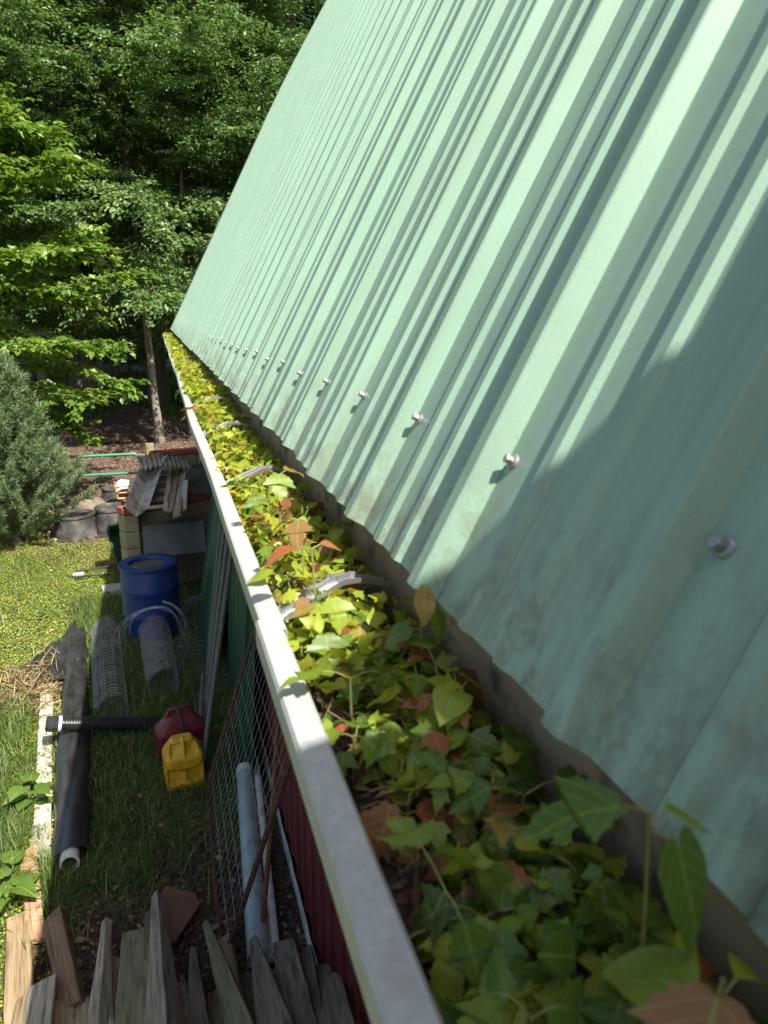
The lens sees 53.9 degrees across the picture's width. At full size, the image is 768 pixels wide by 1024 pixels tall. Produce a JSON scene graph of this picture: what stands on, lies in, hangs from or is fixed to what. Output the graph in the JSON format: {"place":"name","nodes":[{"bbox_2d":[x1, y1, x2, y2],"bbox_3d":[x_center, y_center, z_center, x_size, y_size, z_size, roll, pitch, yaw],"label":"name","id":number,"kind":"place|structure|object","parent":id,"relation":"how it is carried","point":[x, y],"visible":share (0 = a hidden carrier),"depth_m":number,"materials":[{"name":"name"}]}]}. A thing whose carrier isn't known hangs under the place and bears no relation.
{"place":"outdoors","nodes":[
{"label":"outdoors","id":0,"kind":"place"},
{"bbox_2d":[20,369,186,433],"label":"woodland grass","id":1,"kind":"structure","parent":0,"point":[173,411],"depth_m":27.38,"materials":[{"name":"green plant"}]},
{"bbox_2d":[0,318,284,995],"bbox_3d":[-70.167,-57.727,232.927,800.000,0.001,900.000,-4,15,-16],"label":"ground","id":2,"kind":"structure","parent":0,"point":[229,691],"depth_m":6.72,"materials":[{"name":"green plant"}]},
{"bbox_2d":[3,911,32,1023],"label":"board","id":3,"kind":"object","parent":2,"relation":"on","point":[18,982],"visible":0.8,"depth_m":3.83,"materials":[{"name":"brown wood"}]},
{"bbox_2d":[23,973,57,1023],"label":"board","id":4,"kind":"object","parent":3,"relation":"on","point":[40,1003],"visible":1,"depth_m":3.49,"materials":[{"name":"grey wood"}]},
{"bbox_2d":[30,818,52,859],"bbox_3d":[-2.182,2.094,4.807,0.127,0.033,0.393,-9,17,-20],"label":"board","id":5,"kind":"object","parent":2,"relation":"on","point":[44,839],"visible":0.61,"depth_m":4.82,"materials":[{"name":"white wood"}]},
{"bbox_2d":[20,844,45,943],"bbox_3d":[-2.034,2.195,4.365,0.103,0.043,0.844,-8,15,-27],"label":"board","id":6,"kind":"object","parent":5,"relation":"on","point":[36,925],"visible":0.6,"depth_m":4.21,"materials":[{"name":"beige wood"}]},
{"bbox_2d":[0,867,42,911],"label":"dock weed","id":7,"kind":"object","parent":6,"relation":"on","point":[22,882],"visible":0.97,"depth_m":4.27,"materials":[{"name":"green plant"}]},
{"bbox_2d":[34,682,52,824],"bbox_3d":[-2.652,1.798,5.912,0.109,0.032,2.142,-6,16,-22],"label":"board","id":8,"kind":"object","parent":2,"relation":"on","point":[41,818],"visible":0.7,"depth_m":5.65,"materials":[{"name":"white wood"}]},
{"bbox_2d":[2,771,53,810],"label":"dock weed","id":9,"kind":"object","parent":8,"relation":"on","point":[16,793],"visible":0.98,"depth_m":5.07,"materials":[{"name":"green plant"}]},
{"bbox_2d":[0,641,105,739],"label":"straw","id":10,"kind":"object","parent":2,"relation":"on","point":[41,684],"visible":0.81,"depth_m":6.70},
{"bbox_2d":[17,620,90,870],"bbox_3d":[-2.755,1.681,6.163,0.671,0.210,3.817,-6,16,-21],"label":"fabric roll","id":11,"kind":"object","parent":2,"relation":"on","point":[72,813],"visible":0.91,"depth_m":5.53,"materials":[{"name":"black fabric"}]},
{"bbox_2d":[45,716,162,731],"bbox_3d":[-2.155,1.656,5.905,0.901,0.319,0.124,-6,16,-23],"label":"corrugated pipe","id":12,"kind":"object","parent":11,"relation":"on","point":[69,723],"visible":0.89,"depth_m":5.84,"materials":[{"name":"black plastic"}]},
{"bbox_2d":[0,0,143,439],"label":"edge maple","id":13,"kind":"object","parent":2,"relation":"on","point":[15,68],"visible":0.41,"depth_m":15.72,"materials":[{"name":"green plant"}]},
{"bbox_2d":[0,0,165,427],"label":"edge maple","id":14,"kind":"object","parent":2,"relation":"on","point":[37,326],"visible":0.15,"depth_m":19.91,"materials":[{"name":"green plant"}]},
{"bbox_2d":[67,524,121,578],"bbox_3d":[-3.571,0.501,9.711,0.968,0.652,0.600,-11,18,-36],"label":"wheelbarrow","id":15,"kind":"object","parent":2,"relation":"on","point":[113,533],"visible":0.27,"depth_m":9.79,"materials":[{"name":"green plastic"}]},
{"bbox_2d":[0,440,195,568],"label":"mulch bed","id":16,"kind":"object","parent":2,"relation":"on","point":[94,479],"visible":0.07,"depth_m":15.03,"materials":[{"name":"brown wood"}]},
{"bbox_2d":[0,350,98,545],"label":"young pine","id":17,"kind":"object","parent":16,"relation":"on","point":[23,454],"visible":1,"depth_m":10.53,"materials":[{"name":"green plant"}]},
{"bbox_2d":[51,509,96,542],"bbox_3d":[-4.678,0.195,11.431,0.694,0.362,0.694,-4,15,-16],"label":"rubber tub","id":18,"kind":"object","parent":16,"relation":"on","point":[78,524],"visible":0.85,"depth_m":11.21,"materials":[{"name":"grey rubber"}]},
{"bbox_2d":[0,82,163,453],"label":"broadleaf tree","id":19,"kind":"object","parent":16,"relation":"on","point":[34,352],"visible":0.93,"depth_m":11.97,"materials":[{"name":"green plant"}]},
{"bbox_2d":[94,502,124,537],"bbox_3d":[-4.147,0.113,11.626,0.644,0.422,0.644,-4,15,-16],"label":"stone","id":20,"kind":"object","parent":16,"relation":"on","point":[106,515],"visible":0.55,"depth_m":11.38,"materials":[{"name":"grey stone"}]},
{"bbox_2d":[0,0,281,443],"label":"edge maple","id":21,"kind":"object","parent":16,"relation":"on","point":[162,297],"visible":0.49,"depth_m":16.72,"materials":[{"name":"green plant"}]},
{"bbox_2d":[0,0,205,407],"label":"forest tree","id":22,"kind":"object","parent":2,"relation":"on","point":[86,383],"visible":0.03,"depth_m":25.99,"materials":[{"name":"green plant"}]},
{"bbox_2d":[90,616,128,717],"bbox_3d":[-2.534,1.401,6.929,0.284,0.300,1.699,-6,16,-21],"label":"wire roll","id":23,"kind":"object","parent":2,"relation":"on","point":[94,672],"visible":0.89,"depth_m":6.76,"materials":[{"name":"silver metal"}]},
{"bbox_2d":[0,546,223,967],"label":"fallen leaves","id":24,"kind":"object","parent":2,"relation":"on","point":[82,939],"visible":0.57,"depth_m":5.55,"materials":[{"name":"brown plant"}]},
{"bbox_2d":[33,408,193,445],"bbox_3d":[-7.338,-2.585,21.487,5.200,0.676,4.200,-4,15,-16],"label":"mulch heap","id":25,"kind":"object","parent":2,"relation":"on","point":[130,425],"visible":0.48,"depth_m":20.51,"materials":[{"name":"brown soil"}]},
{"bbox_2d":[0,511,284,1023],"bbox_3d":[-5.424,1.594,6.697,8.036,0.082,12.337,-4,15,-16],"label":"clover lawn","id":26,"kind":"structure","parent":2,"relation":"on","point":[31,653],"depth_m":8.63,"materials":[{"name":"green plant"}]},
{"bbox_2d":[15,0,270,436],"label":"edge maple","id":27,"kind":"object","parent":2,"relation":"on","point":[196,87],"visible":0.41,"depth_m":17.79,"materials":[{"name":"green plant"}]},
{"bbox_2d":[118,553,180,643],"bbox_3d":[-2.429,0.899,7.884,0.594,0.800,0.594,-4,15,-16],"label":"barrel","id":28,"kind":"object","parent":2,"relation":"on","point":[148,580],"visible":0.93,"depth_m":7.67,"materials":[{"name":"blue plastic"}]},
{"bbox_2d":[4,0,312,405],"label":"forest tree","id":29,"kind":"object","parent":2,"relation":"on","point":[161,376],"visible":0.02,"depth_m":27.19,"materials":[{"name":"green plant"}]},
{"bbox_2d":[138,614,178,695],"bbox_3d":[-2.126,1.330,7.120,0.309,0.334,1.154,-5,16,-20],"label":"wire roll","id":30,"kind":"object","parent":2,"relation":"on","point":[144,654],"visible":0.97,"depth_m":7.04,"materials":[{"name":"silver metal"}]},
{"bbox_2d":[0,824,320,1023],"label":"bare soil","id":31,"kind":"structure","parent":2,"relation":"on","point":[202,957],"depth_m":4.29,"materials":[{"name":"brown soil"}]},
{"bbox_2d":[43,906,85,1007],"bbox_3d":[-1.639,2.290,3.861,0.111,0.092,0.753,-30,23,-23],"label":"board","id":32,"kind":"object","parent":31,"relation":"on","point":[70,992],"visible":0.84,"depth_m":3.82,"materials":[{"name":"orange wood"}]},
{"bbox_2d":[71,996,89,1023],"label":"plank","id":33,"kind":"object","parent":32,"relation":"on","point":[79,1014],"visible":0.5,"depth_m":3.39,"materials":[{"name":"brown wood"}]},
{"bbox_2d":[87,917,111,1023],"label":"plank","id":34,"kind":"object","parent":33,"relation":"on","point":[100,1007],"visible":1,"depth_m":3.40,"materials":[{"name":"grey wood"}]},
{"bbox_2d":[0,809,318,1020],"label":"dead leaves","id":35,"kind":"object","parent":31,"relation":"on","point":[183,959],"visible":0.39,"depth_m":4.23,"materials":[{"name":"brown plant"}]},
{"bbox_2d":[142,886,199,943],"bbox_3d":[-1.159,2.187,4.145,0.209,0.126,0.300,4,15,16],"label":"flagstone","id":36,"kind":"object","parent":31,"relation":"on","point":[181,909],"visible":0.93,"depth_m":4.15,"materials":[{"name":"stone"}]},
{"bbox_2d":[143,911,150,959],"bbox_3d":[-1.017,2.070,3.292,0.063,0.052,1.748,-11,-5,-19],"label":"plank","id":37,"kind":"object","parent":36,"relation":"on","point":[146,936],"visible":0.29,"depth_m":3.79,"materials":[{"name":"grey wood"}]},
{"bbox_2d":[114,928,147,1023],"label":"plank","id":38,"kind":"object","parent":37,"relation":"on","point":[131,992],"visible":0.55,"depth_m":3.27,"materials":[{"name":"grey wood"}]},
{"bbox_2d":[145,889,182,1023],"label":"plank","id":39,"kind":"object","parent":36,"relation":"on","point":[163,1005],"visible":1,"depth_m":3.06,"materials":[{"name":"grey wood"}]},
{"bbox_2d":[205,627,291,944],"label":"gate","id":40,"kind":"structure","parent":31,"relation":"on","point":[265,836],"depth_m":4.33,"materials":[{"name":"metal"}]},
{"bbox_2d":[236,762,269,967],"bbox_3d":[-0.824,2.073,4.654,0.122,0.134,1.686,-3,15,-12],"label":"drain pipe","id":41,"kind":"object","parent":31,"relation":"on","point":[255,925],"visible":0.74,"depth_m":4.50,"materials":[{"name":"grey plastic"}]},
{"bbox_2d":[253,760,279,954],"bbox_3d":[-0.746,2.066,4.717,0.048,0.098,1.701,-3,15,-12],"label":"plastic pipe","id":42,"kind":"object","parent":31,"relation":"on","point":[273,922],"visible":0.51,"depth_m":4.49,"materials":[{"name":"white plastic"}]},
{"bbox_2d":[260,721,279,923],"bbox_3d":[-0.635,1.765,4.227,0.040,0.938,0.714,1,15,3],"label":"rusty rod","id":43,"kind":"object","parent":31,"relation":"on","point":[267,863],"visible":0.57,"depth_m":4.19,"materials":[{"name":"metal"}]},
{"bbox_2d":[116,447,210,584],"bbox_3d":[-2.922,-0.062,10.953,1.184,1.098,4.322,-3,15,-11],"label":"block bin","id":44,"kind":"object","parent":2,"relation":"on","point":[189,567],"visible":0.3,"depth_m":9.34,"materials":[{"name":"grey concrete"}]},
{"bbox_2d":[124,454,165,515],"bbox_3d":[-2.825,-0.347,9.013,0.263,0.530,1.160,-1,15,-4],"label":"folded trough","id":45,"kind":"object","parent":44,"relation":"on","point":[141,493],"visible":0.8,"depth_m":8.91,"materials":[{"name":"white metal"}]},
{"bbox_2d":[142,521,205,555],"bbox_3d":[-2.433,0.316,8.776,0.696,0.394,0.020,-5,-21,-17],"label":"leaning panel","id":46,"kind":"object","parent":44,"relation":"on","point":[173,539],"visible":0.8,"depth_m":8.77,"materials":[{"name":"grey metal"}]},
{"bbox_2d":[39,0,308,361],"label":"forest tree","id":47,"kind":"object","parent":2,"relation":"on","point":[137,334],"visible":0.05,"depth_m":22.63,"materials":[{"name":"green plant"}]},
{"bbox_2d":[154,703,205,763],"bbox_3d":[-1.545,1.661,5.743,0.370,0.413,0.244,-8,17,-28],"label":"fuel can","id":48,"kind":"object","parent":2,"relation":"on","point":[168,725],"visible":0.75,"depth_m":5.68,"materials":[{"name":"red plastic"}]},
{"bbox_2d":[162,732,204,791],"bbox_3d":[-1.441,1.765,5.412,0.270,0.378,0.229,-6,16,-22],"label":"fuel can","id":49,"kind":"object","parent":2,"relation":"on","point":[182,757],"visible":0.95,"depth_m":5.34,"materials":[{"name":"yellow plastic"}]},
{"bbox_2d":[76,0,325,292],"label":"edge maple","id":50,"kind":"object","parent":2,"relation":"on","point":[274,65],"visible":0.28,"depth_m":18.88,"materials":[{"name":"green plant"}]},
{"bbox_2d":[198,502,219,668],"bbox_3d":[-1.700,0.497,7.523,0.342,1.741,1.181,-4,15,-16],"label":"metal panel","id":51,"kind":"object","parent":2,"relation":"on","point":[204,614],"visible":0.5,"depth_m":7.66,"materials":[{"name":"green metal"}]},
{"bbox_2d":[198,517,232,770],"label":"pipe gate","id":52,"kind":"structure","parent":2,"relation":"on","point":[220,593],"depth_m":5.81,"materials":[{"name":"grey metal"}]},
{"bbox_2d":[228,560,254,774],"bbox_3d":[-1.150,0.807,6.047,0.132,1.890,1.980,-4,15,-16],"label":"metal panel","id":53,"kind":"object","parent":2,"relation":"on","point":[236,610],"visible":0.4,"depth_m":6.12,"materials":[{"name":"green metal"}]},
{"bbox_2d":[238,601,249,763],"bbox_3d":[-0.981,0.979,5.373,0.200,1.884,0.045,-4,15,-16],"label":"steel post","id":54,"kind":"object","parent":2,"relation":"on","point":[246,636],"visible":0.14,"depth_m":5.42,"materials":[{"name":"metal"}]},
{"bbox_2d":[162,0,767,1023],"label":"barn","id":55,"kind":"structure","parent":2,"relation":"on","point":[468,328],"depth_m":0.58,"materials":[{"name":"paint"}]},
{"bbox_2d":[214,446,607,1014],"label":"gutter mulch","id":56,"kind":"object","parent":55,"relation":"in","point":[392,879],"depth_m":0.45,"materials":[{"name":"brown plant"}]},
{"bbox_2d":[162,332,242,418],"bbox_3d":[-1.739,-1.380,6.353,0.184,0.130,9.065,-4,15,-16],"label":"seedling carpet","id":57,"kind":"object","parent":56,"relation":"on","point":[178,351],"visible":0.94,"depth_m":3.36,"materials":[{"name":"green plant"}]},
{"bbox_2d":[248,466,303,537],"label":"seedling","id":58,"kind":"object","parent":56,"relation":"on","point":[280,482],"visible":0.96,"depth_m":0.94,"materials":[{"name":"green plant"}]},
{"bbox_2d":[271,513,313,585],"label":"seedling","id":59,"kind":"object","parent":56,"relation":"on","point":[296,529],"visible":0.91,"depth_m":0.77,"materials":[{"name":"orange plant"}]},
{"bbox_2d":[263,540,340,615],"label":"seedling","id":60,"kind":"object","parent":56,"relation":"on","point":[278,553],"visible":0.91,"depth_m":0.73,"materials":[{"name":"orange plant"}]},
{"bbox_2d":[290,627,352,679],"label":"seedling","id":61,"kind":"object","parent":56,"relation":"on","point":[321,642],"visible":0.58,"depth_m":0.65,"materials":[{"name":"green plant"}]},
{"bbox_2d":[290,589,356,636],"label":"seedling","id":62,"kind":"object","parent":56,"relation":"on","point":[336,609],"visible":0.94,"depth_m":0.69,"materials":[{"name":"green plant"}]},
{"bbox_2d":[278,667,409,744],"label":"seedling","id":63,"kind":"object","parent":56,"relation":"on","point":[313,673],"visible":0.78,"depth_m":0.57,"materials":[{"name":"green plant"}]},
{"bbox_2d":[326,719,399,789],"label":"seedling","id":64,"kind":"object","parent":56,"relation":"on","point":[371,743],"visible":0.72,"depth_m":0.52,"materials":[{"name":"green plant"}]},
{"bbox_2d":[378,659,432,721],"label":"seedling","id":65,"kind":"object","parent":56,"relation":"on","point":[424,700],"visible":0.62,"depth_m":0.57,"materials":[{"name":"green plant"}]},
{"bbox_2d":[359,784,454,862],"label":"seedling","id":66,"kind":"object","parent":56,"relation":"on","point":[374,819],"visible":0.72,"depth_m":0.45,"materials":[{"name":"brown plant"}]},
{"bbox_2d":[347,716,477,790],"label":"seedling","id":67,"kind":"object","parent":56,"relation":"on","point":[371,776],"visible":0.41,"depth_m":0.52,"materials":[{"name":"green plant"}]},
{"bbox_2d":[257,547,570,960],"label":"dry twigs","id":68,"kind":"object","parent":56,"relation":"on","point":[415,894],"visible":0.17,"depth_m":0.46,"materials":[{"name":"brown plant"}]},
{"bbox_2d":[384,585,445,673],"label":"seedling","id":69,"kind":"object","parent":56,"relation":"on","point":[426,609],"visible":0.92,"depth_m":0.60,"materials":[{"name":"green plant"}]},
{"bbox_2d":[366,683,473,757],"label":"seedling","id":70,"kind":"object","parent":56,"relation":"on","point":[391,692],"visible":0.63,"depth_m":0.54,"materials":[{"name":"green plant"}]},
{"bbox_2d":[386,761,494,848],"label":"seedling","id":71,"kind":"object","parent":56,"relation":"on","point":[424,776],"visible":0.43,"depth_m":0.47,"materials":[{"name":"green plant"}]},
{"bbox_2d":[378,817,503,986],"bbox_3d":[0.024,0.200,0.372,0.078,0.062,0.070,7,16,25],"label":"seedling","id":72,"kind":"object","parent":56,"relation":"on","point":[470,944],"visible":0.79,"depth_m":0.35,"materials":[{"name":"green plant"}]},
{"bbox_2d":[181,371,717,1023],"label":"creeping weeds","id":73,"kind":"object","parent":56,"relation":"on","point":[551,885],"visible":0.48,"depth_m":0.51,"materials":[{"name":"green plant"}]},
{"bbox_2d":[432,672,493,728],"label":"seedling","id":74,"kind":"object","parent":56,"relation":"on","point":[449,704],"visible":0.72,"depth_m":0.52,"materials":[{"name":"green plant"}]},
{"bbox_2d":[419,843,514,932],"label":"seedling","id":75,"kind":"object","parent":56,"relation":"on","point":[499,873],"visible":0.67,"depth_m":0.39,"materials":[{"name":"green plant"}]},
{"bbox_2d":[415,874,520,986],"bbox_3d":[0.046,0.211,0.380,0.064,0.038,0.050,10,18,33],"label":"seedling","id":76,"kind":"object","parent":56,"relation":"on","point":[458,883],"visible":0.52,"depth_m":0.38,"materials":[{"name":"green plant"}]},
{"bbox_2d":[418,901,536,1009],"bbox_3d":[0.046,0.216,0.373,0.067,0.038,0.065,-5,15,1],"label":"seedling","id":77,"kind":"object","parent":56,"relation":"on","point":[450,977],"visible":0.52,"depth_m":0.35,"materials":[{"name":"green plant"}]},
{"bbox_2d":[423,794,535,910],"bbox_3d":[0.061,0.204,0.418,0.076,0.056,0.073,-12,19,-38],"label":"seedling","id":78,"kind":"object","parent":56,"relation":"on","point":[502,803],"visible":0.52,"depth_m":0.42,"materials":[{"name":"green plant"}]},
{"bbox_2d":[432,954,526,1023],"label":"seedling","id":79,"kind":"object","parent":56,"relation":"on","point":[520,1016],"visible":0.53,"depth_m":0.32,"materials":[{"name":"green plant"}]},
{"bbox_2d":[412,882,548,990],"bbox_3d":[0.050,0.214,0.381,0.063,0.050,0.059,-11,18,-36],"label":"seedling","id":80,"kind":"object","parent":56,"relation":"on","point":[431,894],"visible":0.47,"depth_m":0.38,"materials":[{"name":"green plant"}]},
{"bbox_2d":[431,759,533,834],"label":"seedling","id":81,"kind":"object","parent":56,"relation":"on","point":[519,777],"visible":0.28,"depth_m":0.47,"materials":[{"name":"green plant"}]},
{"bbox_2d":[426,722,541,802],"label":"seedling","id":82,"kind":"object","parent":56,"relation":"on","point":[528,749],"visible":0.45,"depth_m":0.50,"materials":[{"name":"green plant"}]},
{"bbox_2d":[425,765,548,805],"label":"seedling","id":83,"kind":"object","parent":56,"relation":"on","point":[456,780],"visible":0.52,"depth_m":0.45,"materials":[{"name":"green plant"}]},
{"bbox_2d":[436,973,551,1023],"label":"seedling","id":84,"kind":"object","parent":56,"relation":"on","point":[452,1014],"visible":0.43,"depth_m":0.32,"materials":[{"name":"green plant"}]},
{"bbox_2d":[453,975,569,1023],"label":"seedling","id":85,"kind":"object","parent":56,"relation":"on","point":[478,1009],"visible":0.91,"depth_m":0.31,"materials":[{"name":"green plant"}]},
{"bbox_2d":[449,763,587,871],"bbox_3d":[0.081,0.184,0.445,0.075,0.057,0.077,9,17,31],"label":"seedling","id":86,"kind":"object","parent":56,"relation":"on","point":[475,796],"visible":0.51,"depth_m":0.44,"materials":[{"name":"green plant"}]},
{"bbox_2d":[462,939,592,1023],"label":"seedling","id":87,"kind":"object","parent":56,"relation":"on","point":[494,980],"visible":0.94,"depth_m":0.32,"materials":[{"name":"green plant"}]},
{"bbox_2d":[520,924,602,973],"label":"seedling","id":88,"kind":"object","parent":56,"relation":"on","point":[592,963],"visible":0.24,"depth_m":0.35,"materials":[{"name":"green plant"}]},
{"bbox_2d":[490,848,633,953],"bbox_3d":[0.095,0.201,0.395,0.079,0.049,0.063,2,15,8],"label":"seedling","id":89,"kind":"object","parent":56,"relation":"on","point":[582,914],"visible":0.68,"depth_m":0.37,"materials":[{"name":"green plant"}]},
{"bbox_2d":[576,932,644,1023],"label":"seedling","id":90,"kind":"object","parent":56,"relation":"on","point":[595,986],"visible":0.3,"depth_m":0.33,"materials":[{"name":"green plant"}]},
{"bbox_2d":[515,776,713,1023],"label":"seedling","id":91,"kind":"object","parent":56,"relation":"on","point":[591,810],"visible":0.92,"depth_m":0.29,"materials":[{"name":"green plant"}]},
{"bbox_2d":[563,842,677,968],"bbox_3d":[0.117,0.211,0.378,0.079,0.038,0.077,11,18,35],"label":"seedling","id":92,"kind":"object","parent":56,"relation":"on","point":[616,864],"visible":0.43,"depth_m":0.40,"materials":[{"name":"green plant"}]},
{"bbox_2d":[569,891,673,1023],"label":"seedling","id":93,"kind":"object","parent":56,"relation":"on","point":[610,1009],"visible":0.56,"depth_m":0.31,"materials":[{"name":"green plant"}]},
{"bbox_2d":[599,945,767,1023],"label":"seedling","id":94,"kind":"object","parent":56,"relation":"on","point":[658,984],"visible":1,"depth_m":0.27,"materials":[{"name":"green plant"}]},
{"bbox_3d":[-0.556,2.340,2.579,1.120,0.726,0.559,-4,15,-16],"label":"trestle","id":95,"kind":"object","parent":2,"relation":"on","visible":0},
{"bbox_2d":[188,946,208,1023],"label":"plank","id":96,"kind":"object","parent":95,"relation":"on","point":[197,1010],"visible":0.99,"depth_m":3.23,"materials":[{"name":"grey wood"}]},
{"bbox_2d":[218,932,245,1000],"bbox_3d":[-0.638,2.093,3.237,0.084,0.042,1.630,-34,-2,-19],"label":"plank","id":97,"kind":"object","parent":95,"relation":"on","point":[229,952],"visible":0.39,"depth_m":3.69,"materials":[{"name":"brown wood"}]},
{"bbox_2d":[208,989,223,1023],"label":"plank","id":98,"kind":"object","parent":97,"relation":"on","point":[215,1015],"visible":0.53,"depth_m":3.29,"materials":[{"name":"brown wood"}]},
{"bbox_2d":[202,919,255,1023],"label":"plank","id":99,"kind":"object","parent":98,"relation":"on","point":[234,1008],"visible":1,"depth_m":3.00,"materials":[{"name":"grey wood"}]},
{"bbox_2d":[315,963,354,1023],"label":"plank","id":100,"kind":"object","parent":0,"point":[336,1008],"visible":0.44,"depth_m":2.91,"materials":[{"name":"grey wood"}]},
{"bbox_2d":[302,944,321,1018],"bbox_3d":[-0.286,1.948,3.006,0.094,0.043,1.788,-19,-15,-13],"label":"plank","id":101,"kind":"object","parent":100,"relation":"on","point":[309,967],"visible":0.67,"depth_m":3.29,"materials":[{"name":"grey wood"}]},
{"bbox_2d":[272,938,317,1023],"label":"plank","id":102,"kind":"object","parent":101,"relation":"on","point":[291,981],"visible":0.85,"depth_m":3.12,"materials":[{"name":"grey wood"}]},
{"bbox_2d":[249,935,293,1023],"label":"plank","id":103,"kind":"object","parent":102,"relation":"on","point":[270,1005],"visible":1,"depth_m":2.89,"materials":[{"name":"grey wood"}]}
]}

